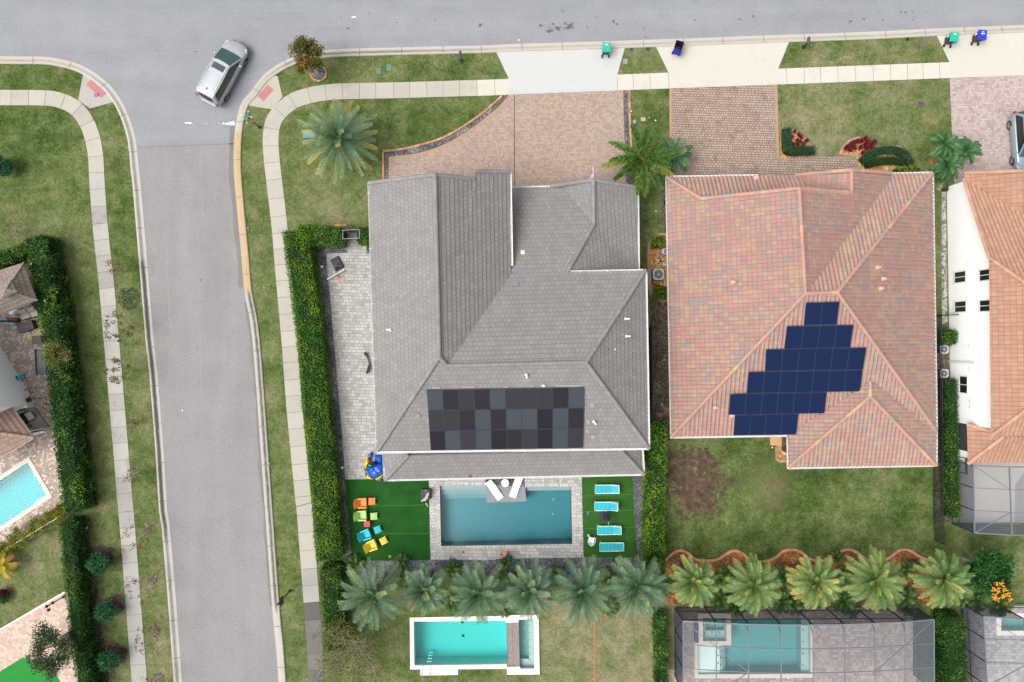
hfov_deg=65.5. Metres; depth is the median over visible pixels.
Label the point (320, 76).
planter ring
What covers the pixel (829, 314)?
solar panel
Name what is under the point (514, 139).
driveway seam
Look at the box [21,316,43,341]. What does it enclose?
outdoor rug
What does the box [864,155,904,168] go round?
ground shrub
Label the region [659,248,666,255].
softener tank
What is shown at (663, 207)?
soil strip
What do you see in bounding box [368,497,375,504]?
footstool
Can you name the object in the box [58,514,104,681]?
hedge
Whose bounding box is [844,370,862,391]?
solar panel
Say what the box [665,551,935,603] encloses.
mulch bed
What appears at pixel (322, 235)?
hedge
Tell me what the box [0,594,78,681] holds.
paver driveway
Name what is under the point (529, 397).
solar panel
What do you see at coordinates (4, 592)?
croton shrub
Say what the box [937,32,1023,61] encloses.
driveway apron
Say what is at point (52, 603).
lamp post
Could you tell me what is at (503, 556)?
garden game
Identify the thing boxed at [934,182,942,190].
stone pile
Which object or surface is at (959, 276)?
window
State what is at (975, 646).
screen enclosure
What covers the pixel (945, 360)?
soil strip
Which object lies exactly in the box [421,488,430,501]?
umbrella base
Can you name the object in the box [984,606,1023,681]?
patio deck
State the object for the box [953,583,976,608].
areca palm
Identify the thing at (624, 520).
artificial turf
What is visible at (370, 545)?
adirondack chair
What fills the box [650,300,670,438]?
soil strip
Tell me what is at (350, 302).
patio
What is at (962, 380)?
window
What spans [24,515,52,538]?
yellow shrub
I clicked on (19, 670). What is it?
artificial turf
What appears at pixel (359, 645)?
bare tree
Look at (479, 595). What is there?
date palm
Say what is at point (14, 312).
towel
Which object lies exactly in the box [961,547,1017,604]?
flowering tree
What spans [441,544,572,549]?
pool coping
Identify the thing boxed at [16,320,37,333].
storage box
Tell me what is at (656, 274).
air conditioner
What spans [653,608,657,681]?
picket fence
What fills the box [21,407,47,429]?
kitchen floor
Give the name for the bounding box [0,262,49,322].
gazebo
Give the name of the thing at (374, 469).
deflated bounce castle
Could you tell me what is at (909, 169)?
front shrub
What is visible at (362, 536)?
adirondack chair
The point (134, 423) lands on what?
sapling
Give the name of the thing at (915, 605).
areca palm
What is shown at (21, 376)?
toddler chair
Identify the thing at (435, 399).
solar panel
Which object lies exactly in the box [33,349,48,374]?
daybed
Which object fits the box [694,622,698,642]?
pool bench
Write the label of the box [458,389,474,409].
solar panel
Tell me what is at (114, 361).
sapling
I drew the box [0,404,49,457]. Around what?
roof
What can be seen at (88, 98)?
kerb ramp
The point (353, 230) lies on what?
garden gate
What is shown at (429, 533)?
turf seam
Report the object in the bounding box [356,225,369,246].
hedge
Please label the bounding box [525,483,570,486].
pool coping
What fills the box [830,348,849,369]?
solar panel
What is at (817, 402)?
solar panel
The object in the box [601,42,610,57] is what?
wheelie bin
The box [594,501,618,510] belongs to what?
sun lounger
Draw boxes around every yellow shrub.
[0,541,11,557]
[4,526,28,548]
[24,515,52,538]
[39,507,63,530]
[51,501,69,516]
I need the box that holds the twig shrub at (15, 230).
[0,211,28,245]
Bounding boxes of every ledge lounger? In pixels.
[485,479,503,500]
[509,478,522,497]
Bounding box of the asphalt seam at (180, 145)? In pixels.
[137,143,234,147]
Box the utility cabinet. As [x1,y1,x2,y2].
[303,130,316,139]
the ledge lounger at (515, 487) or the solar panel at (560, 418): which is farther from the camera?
the ledge lounger at (515, 487)
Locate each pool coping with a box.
[436,486,440,545]
[440,482,485,485]
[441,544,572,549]
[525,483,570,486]
[571,486,575,543]
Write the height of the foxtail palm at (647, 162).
4.865 m
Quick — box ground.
[0,36,1023,681]
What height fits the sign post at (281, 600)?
3.230 m
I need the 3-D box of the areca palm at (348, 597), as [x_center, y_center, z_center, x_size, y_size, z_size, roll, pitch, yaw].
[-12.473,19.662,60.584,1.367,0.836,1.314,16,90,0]
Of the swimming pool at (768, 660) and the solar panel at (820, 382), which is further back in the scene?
the swimming pool at (768, 660)
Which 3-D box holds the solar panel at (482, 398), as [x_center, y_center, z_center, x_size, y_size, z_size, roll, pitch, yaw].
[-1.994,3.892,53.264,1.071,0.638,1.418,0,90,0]
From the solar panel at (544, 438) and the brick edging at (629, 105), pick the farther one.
the brick edging at (629, 105)
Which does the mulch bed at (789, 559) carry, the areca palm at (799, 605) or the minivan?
the areca palm at (799, 605)
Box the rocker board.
[364,352,370,373]
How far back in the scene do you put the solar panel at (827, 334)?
55.15 m
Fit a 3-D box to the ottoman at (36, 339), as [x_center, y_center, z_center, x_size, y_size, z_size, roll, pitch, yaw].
[-36.154,-0.083,60.767,0.720,0.425,0.620,-4,90,0]
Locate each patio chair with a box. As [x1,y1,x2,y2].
[18,308,31,319]
[26,306,39,317]
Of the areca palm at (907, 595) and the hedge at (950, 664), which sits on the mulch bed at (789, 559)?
the areca palm at (907, 595)
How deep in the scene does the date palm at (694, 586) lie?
56.28 m
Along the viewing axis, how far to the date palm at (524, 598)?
55.98 m
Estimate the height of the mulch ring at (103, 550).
0.001 m
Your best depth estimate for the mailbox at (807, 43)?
59.90 m
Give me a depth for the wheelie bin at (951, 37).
59.88 m
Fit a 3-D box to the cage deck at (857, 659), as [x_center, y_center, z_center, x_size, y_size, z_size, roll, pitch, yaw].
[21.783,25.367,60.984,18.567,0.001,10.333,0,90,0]
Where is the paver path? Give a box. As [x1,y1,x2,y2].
[668,670,676,681]
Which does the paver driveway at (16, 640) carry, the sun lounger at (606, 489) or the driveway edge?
the driveway edge
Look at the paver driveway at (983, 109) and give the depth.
60.98 m
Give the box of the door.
[782,437,786,452]
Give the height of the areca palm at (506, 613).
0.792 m
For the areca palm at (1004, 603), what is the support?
on the ground
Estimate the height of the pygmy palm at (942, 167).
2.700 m
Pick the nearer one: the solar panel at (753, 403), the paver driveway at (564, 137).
the solar panel at (753, 403)
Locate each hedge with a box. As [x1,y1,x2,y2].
[0,243,30,269]
[22,234,99,513]
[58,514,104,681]
[281,228,346,561]
[296,223,348,248]
[318,559,350,651]
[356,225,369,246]
[640,419,668,574]
[651,607,668,681]
[780,127,815,157]
[858,145,914,166]
[930,607,968,681]
[937,378,961,519]
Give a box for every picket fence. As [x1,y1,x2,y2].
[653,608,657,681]
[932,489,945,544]
[933,316,944,490]
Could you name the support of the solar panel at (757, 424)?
attached to the house at (756, 263)
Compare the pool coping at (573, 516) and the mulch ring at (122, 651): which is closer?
the pool coping at (573, 516)
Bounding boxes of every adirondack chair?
[353,510,366,521]
[354,498,366,508]
[357,528,371,541]
[363,539,377,553]
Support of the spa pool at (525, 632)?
in the ground
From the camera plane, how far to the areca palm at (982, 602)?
60.01 m
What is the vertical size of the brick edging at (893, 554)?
0.100 m
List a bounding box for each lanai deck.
[958,422,1023,522]
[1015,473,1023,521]
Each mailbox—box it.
[459,51,462,61]
[802,37,810,48]
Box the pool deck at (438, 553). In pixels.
[429,477,582,559]
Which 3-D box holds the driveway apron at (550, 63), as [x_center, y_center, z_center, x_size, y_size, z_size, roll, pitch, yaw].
[3.755,-21.252,60.985,9.839,0.030,2.099,-2,90,0]
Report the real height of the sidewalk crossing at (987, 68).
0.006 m
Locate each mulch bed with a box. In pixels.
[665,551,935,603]
[777,445,786,459]
[780,129,812,157]
[842,139,911,170]
[930,150,944,181]
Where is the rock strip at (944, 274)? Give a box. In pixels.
[941,191,946,323]
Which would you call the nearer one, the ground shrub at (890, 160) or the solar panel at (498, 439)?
the solar panel at (498, 439)
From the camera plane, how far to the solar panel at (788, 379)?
56.36 m
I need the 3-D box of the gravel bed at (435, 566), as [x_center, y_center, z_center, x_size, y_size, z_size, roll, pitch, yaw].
[-2.433,5.117,60.988,25.133,0.001,26.167,0,90,0]
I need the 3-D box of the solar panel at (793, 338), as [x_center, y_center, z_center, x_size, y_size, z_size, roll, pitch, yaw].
[19.511,-0.259,55.159,1.151,0.654,1.581,0,90,0]
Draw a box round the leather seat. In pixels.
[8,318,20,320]
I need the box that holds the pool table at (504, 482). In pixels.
[501,479,508,486]
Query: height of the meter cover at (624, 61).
0.066 m
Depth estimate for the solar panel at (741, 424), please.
57.54 m
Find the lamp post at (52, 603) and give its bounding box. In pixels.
[45,595,65,611]
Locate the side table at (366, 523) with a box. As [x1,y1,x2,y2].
[364,521,369,526]
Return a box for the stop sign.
[241,111,260,128]
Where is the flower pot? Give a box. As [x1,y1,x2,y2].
[941,186,948,191]
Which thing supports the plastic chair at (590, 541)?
on the artificial turf at (624, 520)
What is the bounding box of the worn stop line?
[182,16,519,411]
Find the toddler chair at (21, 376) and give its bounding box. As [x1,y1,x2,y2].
[15,374,25,379]
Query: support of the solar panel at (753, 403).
attached to the house at (756, 263)
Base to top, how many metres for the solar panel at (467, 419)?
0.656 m
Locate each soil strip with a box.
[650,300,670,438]
[661,187,665,231]
[936,324,950,521]
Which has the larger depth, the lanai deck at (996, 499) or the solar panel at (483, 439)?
the lanai deck at (996, 499)
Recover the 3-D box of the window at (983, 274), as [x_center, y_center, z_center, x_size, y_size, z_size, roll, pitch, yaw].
[33.385,-4.657,56.244,0.085,1.487,0.951,0,90,0]
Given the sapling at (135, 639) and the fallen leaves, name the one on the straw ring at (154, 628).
the sapling at (135, 639)
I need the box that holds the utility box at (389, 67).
[387,64,391,70]
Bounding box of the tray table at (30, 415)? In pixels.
[24,411,36,420]
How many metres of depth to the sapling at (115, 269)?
58.95 m
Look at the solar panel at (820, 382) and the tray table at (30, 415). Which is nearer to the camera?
the solar panel at (820, 382)
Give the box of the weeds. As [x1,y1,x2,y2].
[117,287,139,308]
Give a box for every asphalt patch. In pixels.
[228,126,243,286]
[244,303,271,605]
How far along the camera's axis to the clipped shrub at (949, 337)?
59.72 m
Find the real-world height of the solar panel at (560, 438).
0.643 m
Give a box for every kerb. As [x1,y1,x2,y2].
[0,56,181,681]
[234,25,1023,681]
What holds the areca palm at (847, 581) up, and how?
on the mulch bed at (789, 559)
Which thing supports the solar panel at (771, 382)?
attached to the house at (756, 263)
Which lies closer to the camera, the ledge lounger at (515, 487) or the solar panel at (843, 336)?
the solar panel at (843, 336)
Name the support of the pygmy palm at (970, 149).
on the mulch bed at (934, 162)
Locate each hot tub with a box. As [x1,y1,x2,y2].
[698,623,730,645]
[996,613,1023,635]
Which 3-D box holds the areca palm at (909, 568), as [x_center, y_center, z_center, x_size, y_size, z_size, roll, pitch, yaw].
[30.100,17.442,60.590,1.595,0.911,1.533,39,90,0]
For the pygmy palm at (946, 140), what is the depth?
58.71 m
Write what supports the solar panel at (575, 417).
attached to the house at (488, 279)
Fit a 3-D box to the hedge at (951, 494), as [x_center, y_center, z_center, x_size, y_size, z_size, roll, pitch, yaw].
[33.043,8.069,60.177,1.244,1.849,10.681,-2,90,0]
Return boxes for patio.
[326,232,382,478]
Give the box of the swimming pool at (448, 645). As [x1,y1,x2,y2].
[410,615,506,675]
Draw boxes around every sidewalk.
[0,90,146,681]
[263,61,1016,681]
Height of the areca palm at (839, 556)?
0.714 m
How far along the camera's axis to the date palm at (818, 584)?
56.33 m
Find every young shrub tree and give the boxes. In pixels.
[84,551,110,575]
[93,598,119,622]
[95,650,120,672]
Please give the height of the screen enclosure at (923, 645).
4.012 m
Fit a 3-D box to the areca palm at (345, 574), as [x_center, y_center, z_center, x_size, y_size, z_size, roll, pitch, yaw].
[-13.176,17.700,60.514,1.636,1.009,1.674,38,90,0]
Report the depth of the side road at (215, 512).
60.99 m
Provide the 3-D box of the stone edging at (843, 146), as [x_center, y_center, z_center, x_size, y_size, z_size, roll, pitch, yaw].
[25.778,-15.064,60.955,2.128,0.090,0.527,-39,90,0]
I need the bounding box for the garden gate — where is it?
[342,229,359,241]
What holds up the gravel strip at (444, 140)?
on the ground
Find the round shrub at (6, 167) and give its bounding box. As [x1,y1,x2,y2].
[0,154,13,178]
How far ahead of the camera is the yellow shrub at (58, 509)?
59.96 m
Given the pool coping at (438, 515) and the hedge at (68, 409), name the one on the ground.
the hedge at (68, 409)
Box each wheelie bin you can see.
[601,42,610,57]
[672,40,683,55]
[943,32,958,47]
[970,30,986,45]
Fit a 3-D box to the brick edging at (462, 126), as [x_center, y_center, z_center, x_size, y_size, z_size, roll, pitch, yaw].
[-5.106,-16.194,60.955,10.070,0.090,1.151,-25,90,0]
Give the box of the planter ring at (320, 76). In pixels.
[310,66,326,81]
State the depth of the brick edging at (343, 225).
60.91 m
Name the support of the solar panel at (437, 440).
attached to the house at (488, 279)
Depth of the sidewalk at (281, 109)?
60.97 m
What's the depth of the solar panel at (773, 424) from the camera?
57.58 m
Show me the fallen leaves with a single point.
(108, 400)
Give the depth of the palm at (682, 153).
59.17 m
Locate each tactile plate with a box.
[86,80,105,97]
[258,85,273,100]
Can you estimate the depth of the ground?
61.00 m
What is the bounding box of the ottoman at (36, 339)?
[31,336,43,343]
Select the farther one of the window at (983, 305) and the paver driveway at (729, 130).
the paver driveway at (729, 130)
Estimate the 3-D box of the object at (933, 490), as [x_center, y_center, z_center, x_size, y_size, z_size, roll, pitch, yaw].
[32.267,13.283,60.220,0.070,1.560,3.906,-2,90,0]
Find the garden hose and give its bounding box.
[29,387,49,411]
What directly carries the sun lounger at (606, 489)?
on the artificial turf at (624, 520)
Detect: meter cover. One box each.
[622,58,627,64]
[917,101,924,105]
[919,41,924,46]
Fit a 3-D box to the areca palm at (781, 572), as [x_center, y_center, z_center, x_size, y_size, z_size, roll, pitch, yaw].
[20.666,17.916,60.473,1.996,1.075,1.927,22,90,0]
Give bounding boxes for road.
[0,0,1023,147]
[137,144,278,681]
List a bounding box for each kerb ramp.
[78,75,111,107]
[248,76,281,108]
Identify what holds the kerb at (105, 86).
on the ground
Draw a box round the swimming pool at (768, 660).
[694,624,812,677]
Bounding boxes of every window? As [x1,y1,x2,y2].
[953,269,966,283]
[954,300,966,313]
[958,375,967,394]
[978,268,988,282]
[978,299,989,312]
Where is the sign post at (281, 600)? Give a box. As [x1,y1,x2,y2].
[277,589,290,606]
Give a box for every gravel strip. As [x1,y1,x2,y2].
[384,95,506,178]
[623,90,630,183]
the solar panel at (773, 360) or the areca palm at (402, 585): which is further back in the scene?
the areca palm at (402, 585)
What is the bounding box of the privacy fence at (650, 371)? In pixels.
[648,326,652,422]
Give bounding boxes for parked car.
[1006,111,1023,168]
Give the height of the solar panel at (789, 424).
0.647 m
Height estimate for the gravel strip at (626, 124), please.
0.001 m
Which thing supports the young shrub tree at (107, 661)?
on the mulch ring at (122, 651)
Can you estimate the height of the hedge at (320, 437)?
2.359 m
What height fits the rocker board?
0.290 m
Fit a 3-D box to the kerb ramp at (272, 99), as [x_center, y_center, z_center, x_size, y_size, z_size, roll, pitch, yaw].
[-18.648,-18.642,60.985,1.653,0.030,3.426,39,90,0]
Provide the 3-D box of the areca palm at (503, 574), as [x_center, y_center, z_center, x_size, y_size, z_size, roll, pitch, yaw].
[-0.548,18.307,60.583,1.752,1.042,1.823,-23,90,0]
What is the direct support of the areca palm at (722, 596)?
on the mulch bed at (789, 559)
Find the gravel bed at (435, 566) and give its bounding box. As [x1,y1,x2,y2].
[316,243,643,578]
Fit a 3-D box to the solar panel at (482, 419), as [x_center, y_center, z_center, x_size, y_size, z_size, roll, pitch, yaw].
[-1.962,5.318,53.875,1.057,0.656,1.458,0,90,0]
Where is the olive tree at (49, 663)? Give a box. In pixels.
[23,619,78,681]
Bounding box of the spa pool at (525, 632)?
[505,614,539,674]
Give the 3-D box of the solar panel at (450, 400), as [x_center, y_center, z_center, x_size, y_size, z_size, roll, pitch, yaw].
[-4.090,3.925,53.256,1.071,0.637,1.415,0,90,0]
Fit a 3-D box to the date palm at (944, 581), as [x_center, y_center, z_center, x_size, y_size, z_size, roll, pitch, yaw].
[30.599,17.071,58.080,4.344,5.839,4.359,26,90,0]
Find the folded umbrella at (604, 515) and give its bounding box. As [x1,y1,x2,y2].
[599,511,609,526]
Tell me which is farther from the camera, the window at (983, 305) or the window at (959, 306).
the window at (959, 306)
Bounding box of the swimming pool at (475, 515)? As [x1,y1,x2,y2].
[440,485,572,545]
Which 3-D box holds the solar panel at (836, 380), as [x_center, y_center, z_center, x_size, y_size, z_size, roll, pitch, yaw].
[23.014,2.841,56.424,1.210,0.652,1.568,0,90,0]
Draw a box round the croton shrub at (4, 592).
[0,588,10,599]
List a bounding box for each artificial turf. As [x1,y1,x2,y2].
[0,658,59,681]
[345,479,430,560]
[582,476,636,556]
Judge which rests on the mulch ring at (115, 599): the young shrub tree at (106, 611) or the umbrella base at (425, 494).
the young shrub tree at (106, 611)
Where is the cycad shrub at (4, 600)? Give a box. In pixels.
[0,593,10,603]
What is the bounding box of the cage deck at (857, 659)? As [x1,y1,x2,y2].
[684,605,916,681]
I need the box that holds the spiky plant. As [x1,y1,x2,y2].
[925,162,951,188]
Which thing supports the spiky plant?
on the mulch bed at (934, 162)
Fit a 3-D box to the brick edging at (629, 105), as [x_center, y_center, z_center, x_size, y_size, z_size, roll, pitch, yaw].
[9.037,-16.833,60.955,0.200,0.090,4.718,-2,90,0]
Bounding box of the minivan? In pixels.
[196,40,247,106]
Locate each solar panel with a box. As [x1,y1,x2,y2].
[427,390,443,409]
[428,410,444,430]
[429,430,445,449]
[442,389,458,409]
[444,410,459,429]
[445,430,460,449]
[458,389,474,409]
[459,409,474,429]
[460,430,475,449]
[474,389,489,408]
[475,409,490,429]
[476,430,490,449]
[490,389,505,408]
[491,409,505,429]
[491,430,506,448]
[506,388,520,408]
[506,409,521,428]
[507,429,521,448]
[521,388,536,408]
[522,409,536,428]
[522,429,536,448]
[537,388,552,408]
[537,408,552,428]
[537,429,552,448]
[553,388,567,407]
[553,408,567,428]
[553,429,567,447]
[568,387,583,407]
[568,408,583,428]
[568,428,582,447]
[729,394,745,414]
[733,415,750,434]
[745,393,761,414]
[747,372,764,392]
[749,415,765,434]
[761,393,778,413]
[763,371,780,392]
[765,349,782,370]
[765,414,781,434]
[777,393,794,413]
[779,371,796,392]
[781,349,798,370]
[781,414,797,434]
[784,326,802,348]
[793,392,810,413]
[795,371,813,391]
[798,348,815,370]
[801,325,819,347]
[804,302,822,324]
[809,392,826,413]
[811,370,829,391]
[814,348,832,369]
[817,325,836,347]
[820,302,838,324]
[828,370,845,391]
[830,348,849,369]
[834,325,852,347]
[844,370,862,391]
[847,347,865,369]
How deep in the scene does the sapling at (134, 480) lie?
59.32 m
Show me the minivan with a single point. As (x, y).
(228, 62)
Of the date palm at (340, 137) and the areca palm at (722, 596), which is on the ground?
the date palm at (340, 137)
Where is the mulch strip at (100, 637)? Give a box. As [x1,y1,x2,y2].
[85,518,108,681]
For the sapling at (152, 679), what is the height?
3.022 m
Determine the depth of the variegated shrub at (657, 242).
60.52 m
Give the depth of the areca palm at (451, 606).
60.44 m
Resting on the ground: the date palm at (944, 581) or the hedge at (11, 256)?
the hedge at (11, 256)
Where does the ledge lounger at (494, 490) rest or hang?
on the swimming pool at (475, 515)
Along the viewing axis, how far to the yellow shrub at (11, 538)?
60.04 m
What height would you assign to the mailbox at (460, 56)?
1.230 m
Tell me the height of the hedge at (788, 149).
0.797 m
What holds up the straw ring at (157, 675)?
on the ground
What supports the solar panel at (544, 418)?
attached to the house at (488, 279)
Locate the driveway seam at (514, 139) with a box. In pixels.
[514,94,514,185]
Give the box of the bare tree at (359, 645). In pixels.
[308,609,395,681]
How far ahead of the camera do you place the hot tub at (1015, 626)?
61.22 m
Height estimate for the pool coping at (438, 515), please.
0.001 m
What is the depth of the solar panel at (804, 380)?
56.37 m
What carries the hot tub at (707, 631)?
in the cage deck at (857, 659)
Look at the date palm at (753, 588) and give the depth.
56.25 m
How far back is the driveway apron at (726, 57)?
60.97 m
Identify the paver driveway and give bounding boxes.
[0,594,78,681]
[389,90,625,185]
[669,85,857,179]
[950,75,1023,183]
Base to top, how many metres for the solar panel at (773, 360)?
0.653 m
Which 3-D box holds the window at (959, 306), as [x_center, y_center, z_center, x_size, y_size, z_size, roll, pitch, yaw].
[33.424,-2.556,59.410,0.085,1.669,0.964,0,90,0]
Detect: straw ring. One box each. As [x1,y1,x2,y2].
[143,522,152,532]
[147,575,157,583]
[150,624,160,634]
[154,672,164,681]
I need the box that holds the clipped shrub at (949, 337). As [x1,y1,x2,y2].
[936,329,958,345]
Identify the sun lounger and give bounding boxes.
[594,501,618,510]
[595,484,618,493]
[597,525,621,534]
[599,541,623,551]
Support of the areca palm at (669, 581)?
on the ground
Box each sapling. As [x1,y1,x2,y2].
[37,338,73,370]
[104,309,135,342]
[104,356,134,383]
[105,259,123,275]
[117,525,149,551]
[119,577,157,605]
[123,467,140,483]
[126,416,138,430]
[134,626,159,653]
[141,676,162,681]
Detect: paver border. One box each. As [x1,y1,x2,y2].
[389,95,510,173]
[669,89,671,171]
[774,85,779,157]
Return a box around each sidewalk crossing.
[509,75,616,93]
[669,69,777,87]
[950,59,1023,77]
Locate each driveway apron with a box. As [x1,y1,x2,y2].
[496,48,624,78]
[656,42,788,72]
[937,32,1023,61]
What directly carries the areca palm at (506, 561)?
on the gravel bed at (435, 566)
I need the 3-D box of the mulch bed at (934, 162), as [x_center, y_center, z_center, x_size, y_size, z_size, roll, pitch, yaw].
[32.650,-13.400,60.986,1.300,0.001,2.533,0,90,0]
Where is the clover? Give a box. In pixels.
[30,114,63,159]
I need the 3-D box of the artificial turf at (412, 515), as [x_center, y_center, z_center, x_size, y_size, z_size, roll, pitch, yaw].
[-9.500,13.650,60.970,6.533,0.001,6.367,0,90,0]
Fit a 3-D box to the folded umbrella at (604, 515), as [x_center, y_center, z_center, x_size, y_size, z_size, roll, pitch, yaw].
[7.071,13.459,60.310,0.800,1.321,1.280,-2,90,0]
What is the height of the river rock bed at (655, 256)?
0.001 m
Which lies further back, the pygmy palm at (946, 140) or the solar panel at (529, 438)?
the pygmy palm at (946, 140)
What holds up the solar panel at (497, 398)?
attached to the house at (488, 279)
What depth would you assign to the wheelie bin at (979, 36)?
59.90 m
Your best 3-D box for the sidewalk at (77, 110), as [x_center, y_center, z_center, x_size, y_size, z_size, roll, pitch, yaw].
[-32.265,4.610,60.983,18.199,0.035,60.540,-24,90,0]
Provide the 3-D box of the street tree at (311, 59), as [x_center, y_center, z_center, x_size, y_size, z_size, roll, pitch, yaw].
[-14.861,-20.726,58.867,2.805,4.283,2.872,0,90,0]
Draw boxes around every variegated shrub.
[649,235,665,248]
[651,286,666,300]
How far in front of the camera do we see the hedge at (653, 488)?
59.12 m
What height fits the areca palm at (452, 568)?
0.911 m
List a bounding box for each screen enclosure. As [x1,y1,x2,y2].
[674,605,934,681]
[952,457,1023,535]
[960,603,1023,681]
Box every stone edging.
[647,233,666,301]
[839,137,860,154]
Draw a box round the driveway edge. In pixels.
[0,591,64,629]
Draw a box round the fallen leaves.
[66,166,164,677]
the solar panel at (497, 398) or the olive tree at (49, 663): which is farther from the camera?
the olive tree at (49, 663)
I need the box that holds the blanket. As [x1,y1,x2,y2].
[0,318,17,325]
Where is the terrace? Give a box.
[0,303,70,546]
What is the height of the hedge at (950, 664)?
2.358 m
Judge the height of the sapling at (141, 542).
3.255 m
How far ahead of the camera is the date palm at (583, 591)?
55.90 m
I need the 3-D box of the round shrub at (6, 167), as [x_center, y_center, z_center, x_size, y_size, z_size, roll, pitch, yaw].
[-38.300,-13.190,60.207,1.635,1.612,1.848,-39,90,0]
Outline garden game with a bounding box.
[500,551,507,559]
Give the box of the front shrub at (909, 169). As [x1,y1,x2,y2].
[892,166,921,171]
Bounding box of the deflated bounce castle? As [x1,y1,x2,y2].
[364,452,386,481]
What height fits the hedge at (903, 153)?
0.778 m
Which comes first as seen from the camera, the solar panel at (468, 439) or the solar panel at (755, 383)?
the solar panel at (468, 439)
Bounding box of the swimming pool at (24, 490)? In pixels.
[0,457,51,530]
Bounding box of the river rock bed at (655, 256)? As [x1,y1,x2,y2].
[649,235,666,299]
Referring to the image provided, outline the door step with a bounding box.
[770,437,781,444]
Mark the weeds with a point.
(125, 292)
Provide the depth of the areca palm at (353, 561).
60.35 m
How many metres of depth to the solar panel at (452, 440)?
54.45 m
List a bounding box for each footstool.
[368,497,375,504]
[370,512,377,519]
[373,524,382,533]
[379,536,388,544]
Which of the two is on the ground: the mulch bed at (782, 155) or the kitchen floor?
the mulch bed at (782, 155)
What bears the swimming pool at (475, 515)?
in the ground
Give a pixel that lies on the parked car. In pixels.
(1015, 125)
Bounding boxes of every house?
[0,346,34,412]
[368,169,649,481]
[665,168,937,468]
[947,169,1023,464]
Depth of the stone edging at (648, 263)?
60.91 m
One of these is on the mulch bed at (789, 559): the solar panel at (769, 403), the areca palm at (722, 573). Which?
the areca palm at (722, 573)
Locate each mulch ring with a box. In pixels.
[93,545,112,570]
[103,594,123,615]
[107,642,128,665]
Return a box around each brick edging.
[334,224,346,226]
[382,152,383,178]
[383,95,502,151]
[628,90,631,147]
[665,548,929,562]
[775,446,786,461]
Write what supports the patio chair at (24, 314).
on the terrace
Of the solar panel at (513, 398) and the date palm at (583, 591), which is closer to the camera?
the solar panel at (513, 398)
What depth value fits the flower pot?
60.71 m
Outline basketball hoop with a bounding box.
[327,256,346,282]
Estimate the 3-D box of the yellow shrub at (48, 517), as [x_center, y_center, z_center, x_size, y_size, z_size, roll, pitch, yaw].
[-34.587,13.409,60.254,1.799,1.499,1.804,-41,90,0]
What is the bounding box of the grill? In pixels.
[18,413,29,424]
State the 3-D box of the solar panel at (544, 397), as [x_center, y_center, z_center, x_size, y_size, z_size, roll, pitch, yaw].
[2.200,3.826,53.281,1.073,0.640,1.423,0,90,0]
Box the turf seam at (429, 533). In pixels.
[346,494,635,533]
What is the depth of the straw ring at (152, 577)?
60.99 m
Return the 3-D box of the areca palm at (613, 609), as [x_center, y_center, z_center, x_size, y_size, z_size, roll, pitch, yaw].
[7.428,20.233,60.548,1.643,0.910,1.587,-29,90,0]
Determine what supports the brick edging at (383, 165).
on the ground
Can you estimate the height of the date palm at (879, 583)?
5.962 m
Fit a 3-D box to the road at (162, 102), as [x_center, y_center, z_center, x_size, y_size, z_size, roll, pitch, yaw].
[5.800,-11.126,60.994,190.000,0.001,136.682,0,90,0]
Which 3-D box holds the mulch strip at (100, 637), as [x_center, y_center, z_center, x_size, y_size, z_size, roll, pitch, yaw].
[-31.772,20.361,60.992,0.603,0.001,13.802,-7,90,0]
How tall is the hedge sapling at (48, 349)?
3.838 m
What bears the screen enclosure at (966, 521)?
on the lanai deck at (996, 499)
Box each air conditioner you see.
[649,268,663,281]
[937,344,948,353]
[937,368,948,377]
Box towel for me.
[9,308,21,315]
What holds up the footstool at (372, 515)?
on the artificial turf at (412, 515)
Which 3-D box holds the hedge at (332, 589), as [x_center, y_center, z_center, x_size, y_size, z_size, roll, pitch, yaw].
[-13.340,19.906,59.986,2.049,2.264,6.577,-4,90,0]
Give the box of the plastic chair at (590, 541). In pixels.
[587,536,595,545]
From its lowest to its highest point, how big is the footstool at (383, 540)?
0.388 m
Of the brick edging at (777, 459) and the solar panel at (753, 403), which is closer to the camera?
the solar panel at (753, 403)
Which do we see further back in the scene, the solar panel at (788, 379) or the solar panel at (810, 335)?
the solar panel at (788, 379)
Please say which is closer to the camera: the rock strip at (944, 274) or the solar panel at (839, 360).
the solar panel at (839, 360)
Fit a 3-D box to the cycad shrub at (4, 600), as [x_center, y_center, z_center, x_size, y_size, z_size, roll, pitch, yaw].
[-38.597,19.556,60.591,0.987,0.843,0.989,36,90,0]
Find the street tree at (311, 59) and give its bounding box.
[287,35,324,74]
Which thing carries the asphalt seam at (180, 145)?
on the road at (162, 102)
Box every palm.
[0,550,20,578]
[297,98,377,183]
[337,557,407,631]
[340,566,348,582]
[343,553,364,576]
[343,590,357,607]
[392,566,411,589]
[394,554,408,566]
[400,561,449,616]
[443,558,462,579]
[443,596,460,612]
[450,558,509,624]
[494,570,515,593]
[496,600,513,617]
[498,554,513,569]
[503,557,560,620]
[547,566,567,590]
[548,555,616,624]
[599,566,620,587]
[600,595,618,616]
[602,124,678,196]
[607,555,669,618]
[655,575,673,597]
[660,136,692,175]
[666,555,719,607]
[709,585,731,610]
[710,563,734,589]
[720,553,782,616]
[725,592,747,611]
[744,556,763,571]
[769,587,796,610]
[772,564,796,587]
[785,554,844,609]
[787,596,804,609]
[830,590,856,610]
[831,550,844,564]
[832,566,854,590]
[838,545,907,613]
[846,601,859,609]
[894,558,917,579]
[895,585,919,608]
[897,601,918,608]
[908,548,975,608]
[926,130,961,159]
[928,147,963,180]
[953,136,982,165]
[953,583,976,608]
[964,583,995,608]
[989,597,1014,611]
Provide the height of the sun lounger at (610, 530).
0.607 m

